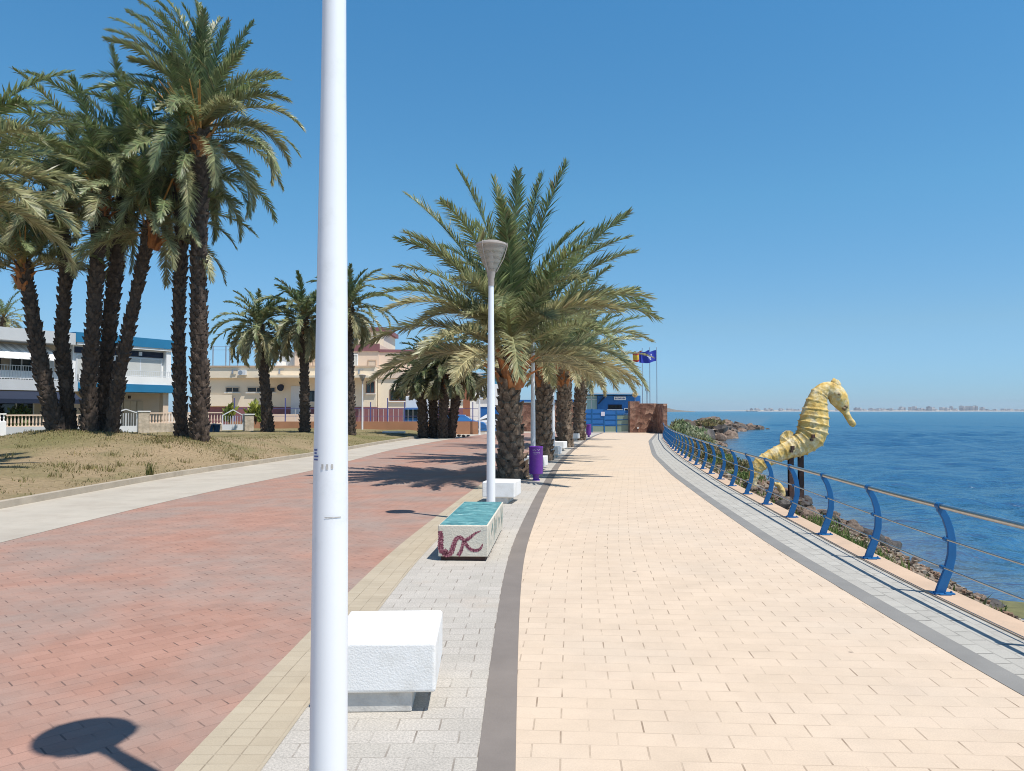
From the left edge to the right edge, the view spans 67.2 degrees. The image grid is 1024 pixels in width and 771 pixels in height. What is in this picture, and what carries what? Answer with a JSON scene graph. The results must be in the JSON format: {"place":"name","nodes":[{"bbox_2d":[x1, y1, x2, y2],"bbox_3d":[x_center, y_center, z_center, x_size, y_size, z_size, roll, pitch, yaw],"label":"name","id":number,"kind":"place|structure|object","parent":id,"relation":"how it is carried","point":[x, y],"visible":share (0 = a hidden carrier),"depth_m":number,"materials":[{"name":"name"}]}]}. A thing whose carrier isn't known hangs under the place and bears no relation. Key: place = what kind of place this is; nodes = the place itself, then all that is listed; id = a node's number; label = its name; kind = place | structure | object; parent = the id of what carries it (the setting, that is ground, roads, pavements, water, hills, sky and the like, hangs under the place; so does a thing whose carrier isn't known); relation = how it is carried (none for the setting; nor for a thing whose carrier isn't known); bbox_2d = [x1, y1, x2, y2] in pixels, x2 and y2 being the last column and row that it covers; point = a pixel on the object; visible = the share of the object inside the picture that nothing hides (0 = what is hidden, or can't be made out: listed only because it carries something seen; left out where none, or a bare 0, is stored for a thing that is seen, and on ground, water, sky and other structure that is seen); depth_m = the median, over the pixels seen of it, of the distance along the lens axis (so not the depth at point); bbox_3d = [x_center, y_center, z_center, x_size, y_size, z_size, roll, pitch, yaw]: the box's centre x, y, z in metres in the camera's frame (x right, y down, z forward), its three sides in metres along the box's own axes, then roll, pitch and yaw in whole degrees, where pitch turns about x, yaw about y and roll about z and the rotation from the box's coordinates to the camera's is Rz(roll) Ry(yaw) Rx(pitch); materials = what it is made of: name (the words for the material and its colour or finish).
{"place":"outdoors","nodes":[
{"label":"outdoors","id":0,"kind":"place"},
{"bbox_2d":[0,428,417,499],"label":"lawn","id":1,"kind":"structure","parent":0,"point":[42,483],"depth_m":23.79,"materials":[{"name":"beige plant"}]},
{"bbox_2d":[0,413,6,435],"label":"garden wall","id":2,"kind":"structure","parent":1,"relation":"on","point":[3,428],"depth_m":40.02,"materials":[{"name":"white paint"}]},
{"bbox_2d":[3,403,33,425],"bbox_3d":[-27.661,1.741,43.343,1.652,1.989,1.825,0,-2,0],"label":"shrub","id":3,"kind":"object","parent":1,"relation":"on","point":[22,410],"visible":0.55,"depth_m":43.02,"materials":[{"name":"green plant"}]},
{"bbox_2d":[0,327,81,425],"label":"house","id":4,"kind":"structure","parent":1,"relation":"on","point":[17,384],"depth_m":43.68,"materials":[{"name":"white paint"}]},
{"bbox_2d":[0,403,33,423],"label":"window","id":5,"kind":"structure","parent":4,"relation":"in","point":[4,406],"depth_m":44.54,"materials":[{"name":"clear glass"}]},
{"bbox_2d":[9,358,32,379],"bbox_3d":[-28.670,-1.181,44.997,0.080,1.800,1.300,-1,-2,30],"label":"balcony door","id":6,"kind":"structure","parent":4,"relation":"in","point":[27,362],"depth_m":44.96,"materials":[{"name":"white metal"}]},
{"bbox_2d":[5,414,80,434],"bbox_3d":[-24.738,2.292,42.347,0.180,1.400,5.504,-1,-2,38],"label":"balustrade fence","id":7,"kind":"object","parent":1,"relation":"on","point":[11,429],"visible":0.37,"depth_m":40.79,"materials":[{"name":"white concrete"}]},
{"bbox_2d":[0,68,101,275],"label":"date palm","id":8,"kind":"object","parent":1,"relation":"on","point":[8,104],"visible":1,"depth_m":17.68,"materials":[{"name":"green plant"}]},
{"bbox_2d":[0,177,130,430],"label":"date palm","id":9,"kind":"object","parent":1,"relation":"on","point":[24,249],"visible":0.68,"depth_m":26.86,"materials":[{"name":"green plant"}]},
{"bbox_2d":[0,88,143,429],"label":"date palm","id":10,"kind":"object","parent":1,"relation":"on","point":[64,372],"visible":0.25,"depth_m":27.47,"materials":[{"name":"green plant"}]},
{"bbox_2d":[0,66,191,431],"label":"date palm","id":11,"kind":"object","parent":1,"relation":"on","point":[88,391],"visible":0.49,"depth_m":26.98,"materials":[{"name":"green plant"}]},
{"bbox_2d":[55,332,173,425],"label":"house","id":12,"kind":"structure","parent":1,"relation":"on","point":[149,386],"depth_m":50.85,"materials":[{"name":"white paint"}]},
{"bbox_2d":[76,354,82,380],"bbox_3d":[-25.969,-1.049,47.771,0.080,1.720,2.200,-1,-2,30],"label":"window","id":13,"kind":"structure","parent":12,"relation":"in","point":[78,356],"depth_m":46.94,"materials":[{"name":"white metal"}]},
{"bbox_2d":[121,401,142,425],"bbox_3d":[-25.445,2.163,50.807,0.080,2.300,2.360,-1,-2,30],"label":"folding door","id":14,"kind":"structure","parent":12,"relation":"in","point":[130,405],"depth_m":51.06,"materials":[{"name":"white metal"}]},
{"bbox_2d":[126,357,161,377],"bbox_3d":[-24.390,-0.959,50.492,0.080,1.721,3.100,-1,-2,30],"label":"window","id":15,"kind":"structure","parent":12,"relation":"in","point":[142,364],"depth_m":50.80,"materials":[{"name":"white metal"}]},
{"bbox_2d":[0,43,236,430],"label":"date palm","id":16,"kind":"object","parent":1,"relation":"on","point":[112,303],"visible":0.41,"depth_m":27.80,"materials":[{"name":"green plant"}]},
{"bbox_2d":[14,107,258,432],"bbox_3d":[-13.298,-3.895,27.629,7.595,11.470,7.926,0,-2,0],"label":"date palm","id":17,"kind":"object","parent":1,"relation":"on","point":[152,236],"visible":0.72,"depth_m":27.22,"materials":[{"name":"green plant"}]},
{"bbox_2d":[136,411,150,432],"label":"stone pier","id":18,"kind":"structure","parent":1,"relation":"on","point":[143,421],"depth_m":45.53,"materials":[{"name":"beige stone"}]},
{"bbox_2d":[119,409,137,431],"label":"garden gate","id":19,"kind":"structure","parent":18,"relation":"attached to","point":[133,428],"depth_m":45.12,"materials":[{"name":"white metal"}]},
{"bbox_2d":[145,462,156,475],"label":"weed","id":20,"kind":"object","parent":1,"relation":"on","point":[149,471],"visible":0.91,"depth_m":19.51,"materials":[{"name":"green plant"}]},
{"bbox_2d":[35,50,277,436],"bbox_3d":[-12.445,-4.654,27.712,7.950,13.288,6.903,0,-2,0],"label":"date palm","id":21,"kind":"object","parent":1,"relation":"on","point":[183,172],"visible":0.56,"depth_m":27.43,"materials":[{"name":"green plant"}]},
{"bbox_2d":[149,412,190,432],"bbox_3d":[-20.604,2.390,46.887,2.891,1.500,0.180,2,-3,-43],"label":"balustrade fence","id":22,"kind":"object","parent":1,"relation":"on","point":[162,426],"visible":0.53,"depth_m":46.39,"materials":[{"name":"concrete"}]},
{"bbox_2d":[60,0,306,441],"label":"date palm","id":23,"kind":"object","parent":1,"relation":"on","point":[204,79],"visible":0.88,"depth_m":26.93,"materials":[{"name":"green plant"}]},
{"bbox_2d":[208,412,221,430],"bbox_3d":[-18.975,2.419,48.346,1.484,1.500,0.180,2,-2,-40],"label":"balustrade fence","id":24,"kind":"object","parent":1,"relation":"on","point":[216,420],"visible":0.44,"depth_m":48.61,"materials":[{"name":"concrete"}]},
{"bbox_2d":[222,402,238,423],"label":"shrub","id":25,"kind":"object","parent":1,"relation":"on","point":[229,407],"visible":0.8,"depth_m":50.89,"materials":[{"name":"green plant"}]},
{"bbox_2d":[243,414,254,430],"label":"stone pier","id":26,"kind":"structure","parent":1,"relation":"on","point":[248,422],"depth_m":49.71,"materials":[{"name":"beige stone"}]},
{"bbox_2d":[222,410,243,429],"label":"garden gate","id":27,"kind":"structure","parent":26,"relation":"attached to","point":[230,426],"depth_m":49.26,"materials":[{"name":"white metal"}]},
{"bbox_2d":[243,398,261,423],"bbox_3d":[-17.344,1.712,51.922,1.469,1.828,1.173,0,-2,0],"label":"shrub","id":28,"kind":"object","parent":1,"relation":"on","point":[254,408],"visible":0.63,"depth_m":51.73,"materials":[{"name":"green plant"}]},
{"bbox_2d":[209,288,302,431],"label":"date palm","id":29,"kind":"object","parent":1,"relation":"on","point":[267,355],"visible":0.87,"depth_m":44.67,"materials":[{"name":"green plant"}]},
{"bbox_2d":[251,270,353,431],"bbox_3d":[-12.297,-1.832,44.884,6.077,9.388,5.900,0,-2,0],"label":"date palm","id":30,"kind":"object","parent":1,"relation":"on","point":[303,331],"visible":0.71,"depth_m":44.59,"materials":[{"name":"green plant"}]},
{"bbox_2d":[299,263,400,434],"bbox_3d":[-9.405,-1.921,44.101,5.477,9.753,5.488,-2,-2,38],"label":"date palm","id":31,"kind":"object","parent":1,"relation":"on","point":[358,328],"visible":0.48,"depth_m":43.81,"materials":[{"name":"green plant"}]},
{"bbox_2d":[359,374,365,429],"bbox_3d":[-11.075,1.402,56.982,0.521,4.470,0.504,1,-2,-18],"label":"street lamp","id":32,"kind":"object","parent":1,"relation":"on","point":[362,401],"visible":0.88,"depth_m":56.93,"materials":[{"name":"white metal"}]},
{"bbox_2d":[0,433,486,542],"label":"concrete path","id":33,"kind":"structure","parent":0,"point":[20,521],"depth_m":16.12,"materials":[{"name":"beige concrete"}]},
{"bbox_2d":[390,334,465,437],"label":"date palm","id":34,"kind":"object","parent":33,"relation":"on","point":[433,407],"visible":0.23,"depth_m":50.16,"materials":[{"name":"green plant"}]},
{"bbox_2d":[406,333,486,437],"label":"date palm","id":35,"kind":"object","parent":33,"relation":"on","point":[443,411],"visible":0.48,"depth_m":49.12,"materials":[{"name":"green plant"}]},
{"bbox_2d":[448,415,486,431],"bbox_3d":[-4.080,3.050,61.433,4.160,1.470,1.770,0,-2,0],"label":"parked car","id":36,"kind":"object","parent":33,"relation":"on","point":[483,425],"visible":0.24,"depth_m":60.63,"materials":[{"name":"blue paint"}]},
{"bbox_2d":[0,433,556,770],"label":"red brick road","id":37,"kind":"structure","parent":0,"point":[168,635],"depth_m":7.04,"materials":[{"name":"red brick"}]},
{"bbox_2d":[261,433,598,770],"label":"grey pavement","id":38,"kind":"structure","parent":0,"point":[439,728],"depth_m":4.93,"materials":[{"name":"white tile"}]},
{"bbox_2d":[309,0,347,770],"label":"street lamp","id":39,"kind":"object","parent":38,"relation":"on","point":[329,681],"visible":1,"depth_m":2.89,"materials":[{"name":"white metal"}]},
{"bbox_2d":[174,477,495,770],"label":"straw border","id":40,"kind":"object","parent":38,"relation":"on","point":[250,731],"visible":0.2,"depth_m":4.70,"materials":[{"name":"beige stone"}]},
{"bbox_2d":[348,610,442,711],"bbox_3d":[-0.765,1.705,4.816,0.620,0.410,0.730,0,-2,-2],"label":"concrete bench","id":41,"kind":"object","parent":38,"relation":"on","point":[394,659],"visible":0.77,"depth_m":4.47,"materials":[{"name":"white paint"}]},
{"bbox_2d":[437,502,502,560],"bbox_3d":[-0.500,1.875,10.160,0.597,0.425,2.352,0,-2,4],"label":"painted bench","id":42,"kind":"object","parent":38,"relation":"on","point":[469,531],"visible":1,"depth_m":9.01,"materials":[{"name":"beige paint"}]},
{"bbox_2d":[475,240,507,501],"bbox_3d":[-0.337,-0.081,12.217,0.504,4.470,0.521,1,-2,-29],"label":"street lamp","id":43,"kind":"object","parent":38,"relation":"on","point":[483,245],"visible":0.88,"depth_m":12.16,"materials":[{"name":"white metal"}]},
{"bbox_2d":[482,479,520,503],"bbox_3d":[-0.194,2.039,14.891,0.620,0.410,0.730,0,-2,10],"label":"concrete bench","id":44,"kind":"object","parent":38,"relation":"on","point":[507,491],"visible":0.69,"depth_m":14.54,"materials":[{"name":"white paint"}]},
{"bbox_2d":[529,329,535,473],"bbox_3d":[0.578,0.227,21.507,0.521,4.470,0.504,-1,-2,18],"label":"street lamp","id":45,"kind":"object","parent":38,"relation":"on","point":[532,406],"visible":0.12,"depth_m":21.45,"materials":[{"name":"white metal"}]},
{"bbox_2d":[529,446,542,480],"bbox_3d":[0.608,1.965,19.445,0.356,0.860,0.356,-1,-2,20],"label":"litter bin","id":46,"kind":"object","parent":38,"relation":"on","point":[535,461],"visible":1,"depth_m":19.31,"materials":[{"name":"purple plastic"}]},
{"bbox_2d":[551,393,554,445],"bbox_3d":[1.647,0.535,30.795,0.521,4.470,0.504,-1,-2,28],"label":"street lamp","id":47,"kind":"object","parent":38,"relation":"on","point":[553,420],"visible":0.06,"depth_m":30.72,"materials":[{"name":"white metal"}]},
{"bbox_2d":[484,287,645,446],"bbox_3d":[2.187,-0.819,37.443,8.818,7.969,7.679,0,-2,0],"label":"date palm","id":48,"kind":"object","parent":38,"relation":"on","point":[564,417],"visible":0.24,"depth_m":37.17,"materials":[{"name":"green plant"}]},
{"bbox_2d":[525,312,654,439],"bbox_3d":[4.300,-0.788,46.461,8.567,8.455,8.435,0,-2,0],"label":"date palm","id":49,"kind":"object","parent":38,"relation":"on","point":[579,413],"visible":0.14,"depth_m":46.16,"materials":[{"name":"green plant"}]},
{"bbox_2d":[1,414,1022,769],"bbox_3d":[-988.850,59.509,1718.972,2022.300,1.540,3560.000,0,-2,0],"label":"ground","id":50,"kind":"structure","parent":0,"point":[525,552],"depth_m":10.00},
{"bbox_2d":[0,290,43,327],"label":"date palm","id":51,"kind":"object","parent":50,"relation":"on","point":[4,322],"visible":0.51,"depth_m":80.03,"materials":[{"name":"green plant"}]},
{"bbox_2d":[0,436,418,508],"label":"lawn kerb","id":52,"kind":"structure","parent":50,"relation":"on","point":[17,501],"depth_m":18.79,"materials":[{"name":"concrete"}]},
{"bbox_2d":[208,327,398,423],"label":"cream building","id":53,"kind":"structure","parent":50,"relation":"on","point":[239,384],"depth_m":65.99,"materials":[{"name":"beige paint"}]},
{"bbox_2d":[224,387,239,392],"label":"window","id":54,"kind":"structure","parent":53,"relation":"in","point":[227,389],"depth_m":66.00,"materials":[{"name":"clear glass"}]},
{"bbox_2d":[246,387,276,392],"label":"window","id":55,"kind":"structure","parent":53,"relation":"in","point":[249,389],"depth_m":66.00,"materials":[{"name":"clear glass"}]},
{"bbox_2d":[291,386,299,413],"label":"door","id":56,"kind":"structure","parent":53,"relation":"in","point":[295,390],"depth_m":65.94,"materials":[{"name":"white metal"}]},
{"bbox_2d":[365,381,375,393],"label":"window","id":57,"kind":"structure","parent":53,"relation":"in","point":[370,389],"depth_m":66.00,"materials":[{"name":"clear glass"}]},
{"bbox_2d":[228,398,477,433],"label":"terracotta wall","id":58,"kind":"structure","parent":50,"relation":"on","point":[467,427],"depth_m":57.94,"materials":[{"name":"paint"}]},
{"bbox_2d":[381,351,449,437],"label":"date palm","id":59,"kind":"object","parent":50,"relation":"on","point":[423,431],"visible":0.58,"depth_m":49.63,"materials":[{"name":"green plant"}]},
{"bbox_2d":[378,349,462,420],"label":"cream wing","id":60,"kind":"structure","parent":50,"relation":"on","point":[384,391],"depth_m":66.78,"materials":[{"name":"beige paint"}]},
{"bbox_2d":[424,334,496,437],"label":"date palm","id":61,"kind":"object","parent":50,"relation":"on","point":[455,400],"visible":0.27,"depth_m":49.66,"materials":[{"name":"green plant"}]},
{"bbox_2d":[463,389,469,416],"bbox_3d":[-3.808,1.306,64.492,0.640,5.359,0.480,0,-2,0],"label":"orange post","id":62,"kind":"object","parent":50,"relation":"on","point":[466,403],"visible":0.14,"depth_m":64.28,"materials":[{"name":"orange paint"}]},
{"bbox_2d":[470,373,498,419],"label":"white building","id":63,"kind":"structure","parent":50,"relation":"on","point":[476,411],"depth_m":73.98,"materials":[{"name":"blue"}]},
{"bbox_2d":[480,406,498,430],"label":"blue wall","id":64,"kind":"structure","parent":50,"relation":"on","point":[483,410],"depth_m":67.96,"materials":[{"name":"blue paint"}]},
{"bbox_2d":[362,157,663,479],"bbox_3d":[-0.026,-1.789,20.139,8.115,8.744,8.491,0,-2,0],"label":"date palm","id":65,"kind":"object","parent":50,"relation":"on","point":[518,312],"visible":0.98,"depth_m":19.64,"materials":[{"name":"green plant"}]},
{"bbox_2d":[425,264,655,460],"bbox_3d":[0.901,-1.122,27.869,8.100,7.903,8.017,-1,-2,19],"label":"date palm","id":66,"kind":"object","parent":50,"relation":"on","point":[544,392],"visible":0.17,"depth_m":27.21,"materials":[{"name":"green plant"}]},
{"bbox_2d":[521,402,573,431],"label":"stone clad wall","id":67,"kind":"structure","parent":50,"relation":"on","point":[526,414],"depth_m":65.95,"materials":[{"name":"orange stone"}]},
{"bbox_2d":[628,401,666,432],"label":"stone clad wall","id":68,"kind":"structure","parent":50,"relation":"on","point":[647,417],"depth_m":62.37,"materials":[{"name":"orange stone"}]},
{"bbox_2d":[656,347,656,380],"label":"flagpole","id":69,"kind":"object","parent":50,"relation":"on","point":[656,363],"visible":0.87,"depth_m":77.10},
{"bbox_2d":[641,350,655,362],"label":"flag","id":70,"kind":"object","parent":69,"relation":"attached to","point":[646,359],"visible":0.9,"depth_m":77.16,"materials":[{"name":"blue fabric"}]},
{"bbox_2d":[0,0,1023,410],"label":"sky","id":71,"kind":"structure","parent":0,"point":[818,191],"materials":[{"name":"blue"}]},
{"bbox_2d":[478,429,713,432],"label":"pavement","id":72,"kind":"structure","parent":0,"point":[555,432],"depth_m":62.85,"materials":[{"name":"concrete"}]},
{"bbox_2d":[403,396,428,420],"bbox_3d":[-7.378,2.304,60.642,1.800,2.891,5.030,0,-2,0],"label":"box truck","id":73,"kind":"object","parent":72,"relation":"on","point":[410,414],"visible":0.17,"depth_m":58.15,"materials":[{"name":"blue paint"}]},
{"bbox_2d":[585,409,627,432],"bbox_3d":[7.478,2.887,62.834,4.018,1.988,0.110,0,-2,0],"label":"blue gate fence","id":74,"kind":"object","parent":72,"relation":"on","point":[598,420],"visible":0.84,"depth_m":62.81,"materials":[{"name":"metal"}]},
{"bbox_2d":[586,393,640,425],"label":"blue kiosk","id":75,"kind":"object","parent":72,"relation":"on","point":[614,401],"visible":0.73,"depth_m":69.99,"materials":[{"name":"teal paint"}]},
{"bbox_2d":[516,433,1023,770],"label":"promenade paving","id":76,"kind":"structure","parent":0,"point":[668,621],"depth_m":5.43,"materials":[{"name":"beige tile"}]},
{"bbox_2d":[477,433,601,770],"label":"dark border","id":77,"kind":"object","parent":76,"relation":"on","point":[497,749],"visible":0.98,"depth_m":5.29,"materials":[{"name":"stone"}]},
{"bbox_2d":[652,433,1023,678],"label":"seaside pavement","id":78,"kind":"structure","parent":0,"point":[996,645],"depth_m":8.05,"materials":[{"name":"grey tile"}]},
{"bbox_2d":[649,433,1023,695],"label":"seaside border","id":79,"kind":"object","parent":78,"relation":"on","point":[1009,679],"visible":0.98,"depth_m":6.88,"materials":[{"name":"grey stone"}]},
{"bbox_2d":[674,440,1008,611],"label":"shore bank","id":80,"kind":"structure","parent":0,"point":[899,561],"depth_m":11.82,"materials":[{"name":"plant"}]},
{"bbox_2d":[667,418,690,428],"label":"shrub","id":81,"kind":"object","parent":80,"relation":"on","point":[679,421],"visible":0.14,"depth_m":59.77,"materials":[{"name":"green plant"}]},
{"bbox_2d":[672,422,708,438],"bbox_3d":[12.732,3.413,55.971,3.028,1.511,2.562,0,-2,0],"label":"shrub","id":82,"kind":"object","parent":80,"relation":"on","point":[682,428],"visible":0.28,"depth_m":55.55,"materials":[{"name":"green plant"}]},
{"bbox_2d":[675,430,716,442],"bbox_3d":[12.240,3.525,51.895,3.160,1.072,2.759,0,-2,0],"label":"shrub","id":83,"kind":"object","parent":80,"relation":"on","point":[691,433],"visible":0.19,"depth_m":51.69,"materials":[{"name":"green plant"}]},
{"bbox_2d":[685,435,713,445],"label":"shrub","id":84,"kind":"object","parent":80,"relation":"on","point":[700,438],"visible":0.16,"depth_m":45.72,"materials":[{"name":"green plant"}]},
{"bbox_2d":[681,440,729,454],"bbox_3d":[9.680,3.214,38.873,2.718,0.972,2.293,0,-2,0],"label":"shrub","id":85,"kind":"object","parent":80,"relation":"on","point":[701,447],"visible":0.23,"depth_m":38.74,"materials":[{"name":"green plant"}]},
{"bbox_2d":[690,446,726,458],"bbox_3d":[8.823,3.093,33.936,2.033,0.948,1.841,0,-2,0],"label":"shrub","id":86,"kind":"object","parent":80,"relation":"on","point":[702,455],"visible":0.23,"depth_m":33.76,"materials":[{"name":"green plant"}]},
{"bbox_2d":[703,453,743,462],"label":"shrub","id":87,"kind":"object","parent":80,"relation":"on","point":[727,457],"visible":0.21,"depth_m":30.13,"materials":[{"name":"green plant"}]},
{"bbox_2d":[711,458,752,471],"bbox_3d":[8.010,2.971,27.902,1.795,0.773,1.935,-1,-2,31],"label":"shrub","id":88,"kind":"object","parent":80,"relation":"on","point":[745,464],"visible":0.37,"depth_m":27.56,"materials":[{"name":"green plant"}]},
{"bbox_2d":[724,469,768,481],"bbox_3d":[7.427,2.919,24.904,1.458,0.597,1.423,0,-2,0],"label":"shrub","id":89,"kind":"object","parent":80,"relation":"on","point":[744,474],"visible":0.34,"depth_m":24.61,"materials":[{"name":"green plant"}]},
{"bbox_2d":[775,499,791,509],"bbox_3d":[5.375,2.369,15.239,0.353,0.248,0.321,-5,-1,-11],"label":"rock","id":90,"kind":"object","parent":80,"relation":"on","point":[785,504],"visible":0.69,"depth_m":15.12,"materials":[{"name":"grey stone"}]},
{"bbox_2d":[749,378,855,501],"bbox_3d":[7.265,1.658,19.275,2.701,3.691,0.722,0,-2,0],"label":"seahorse sculpture","id":91,"kind":"object","parent":80,"relation":"on","point":[809,435],"visible":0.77,"depth_m":19.14,"materials":[{"name":"yellow paint"}]},
{"bbox_2d":[800,508,819,518],"bbox_3d":[5.532,2.416,14.289,0.364,0.228,0.327,-7,12,-25],"label":"rock","id":92,"kind":"object","parent":80,"relation":"on","point":[805,513],"visible":0.54,"depth_m":14.22,"materials":[{"name":"grey stone"}]},
{"bbox_2d":[662,436,1023,639],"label":"seaside kerb","id":93,"kind":"structure","parent":80,"relation":"on","point":[1001,620],"depth_m":8.24,"materials":[{"name":"beige concrete"}]},
{"bbox_2d":[662,423,1023,600],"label":"promenade railing","id":94,"kind":"object","parent":93,"relation":"on","point":[670,438],"visible":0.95,"depth_m":9.11,"materials":[{"name":"blue metal"}]},
{"bbox_2d":[673,439,1023,621],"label":"rubble","id":95,"kind":"object","parent":80,"relation":"on","point":[916,565],"visible":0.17,"depth_m":12.30,"materials":[{"name":"stone"}]},
{"bbox_2d":[841,522,863,534],"bbox_3d":[6.328,2.712,14.416,0.441,0.279,0.306,-8,-11,-4],"label":"rock","id":96,"kind":"object","parent":80,"relation":"on","point":[855,526],"visible":0.49,"depth_m":14.32,"materials":[{"name":"grey stone"}]},
{"bbox_2d":[860,527,885,545],"bbox_3d":[6.764,2.880,14.510,0.583,0.356,0.715,8,-2,4],"label":"rock","id":97,"kind":"object","parent":80,"relation":"on","point":[867,531],"visible":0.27,"depth_m":14.34,"materials":[{"name":"grey stone"}]},
{"bbox_2d":[884,539,901,551],"bbox_3d":[7.071,3.032,14.490,0.407,0.279,0.426,1,-2,-34],"label":"rock","id":98,"kind":"object","parent":80,"relation":"on","point":[897,544],"visible":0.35,"depth_m":14.35,"materials":[{"name":"grey stone"}]},
{"bbox_2d":[987,598,1005,607],"bbox_3d":[6.654,3.015,10.668,0.318,0.133,0.337,0,-2,2],"label":"rock","id":99,"kind":"object","parent":80,"relation":"on","point":[996,602],"visible":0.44,"depth_m":10.56,"materials":[{"name":"grey stone"}]},
{"bbox_2d":[999,600,1023,617],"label":"grass","id":100,"kind":"structure","parent":80,"relation":"on","point":[1016,608],"depth_m":10.51,"materials":[{"name":"green plant"}]},
{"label":"spit","id":101,"kind":"structure","parent":0,"visible":0},
{"bbox_2d":[695,418,725,426],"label":"shrub","id":102,"kind":"object","parent":101,"relation":"on","point":[710,422],"visible":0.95,"depth_m":75.50,"materials":[{"name":"green plant"}]},
{"bbox_2d":[713,424,727,433],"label":"rock","id":103,"kind":"object","parent":101,"relation":"on","point":[723,429],"visible":0.34,"depth_m":80.17,"materials":[{"name":"grey stone"}]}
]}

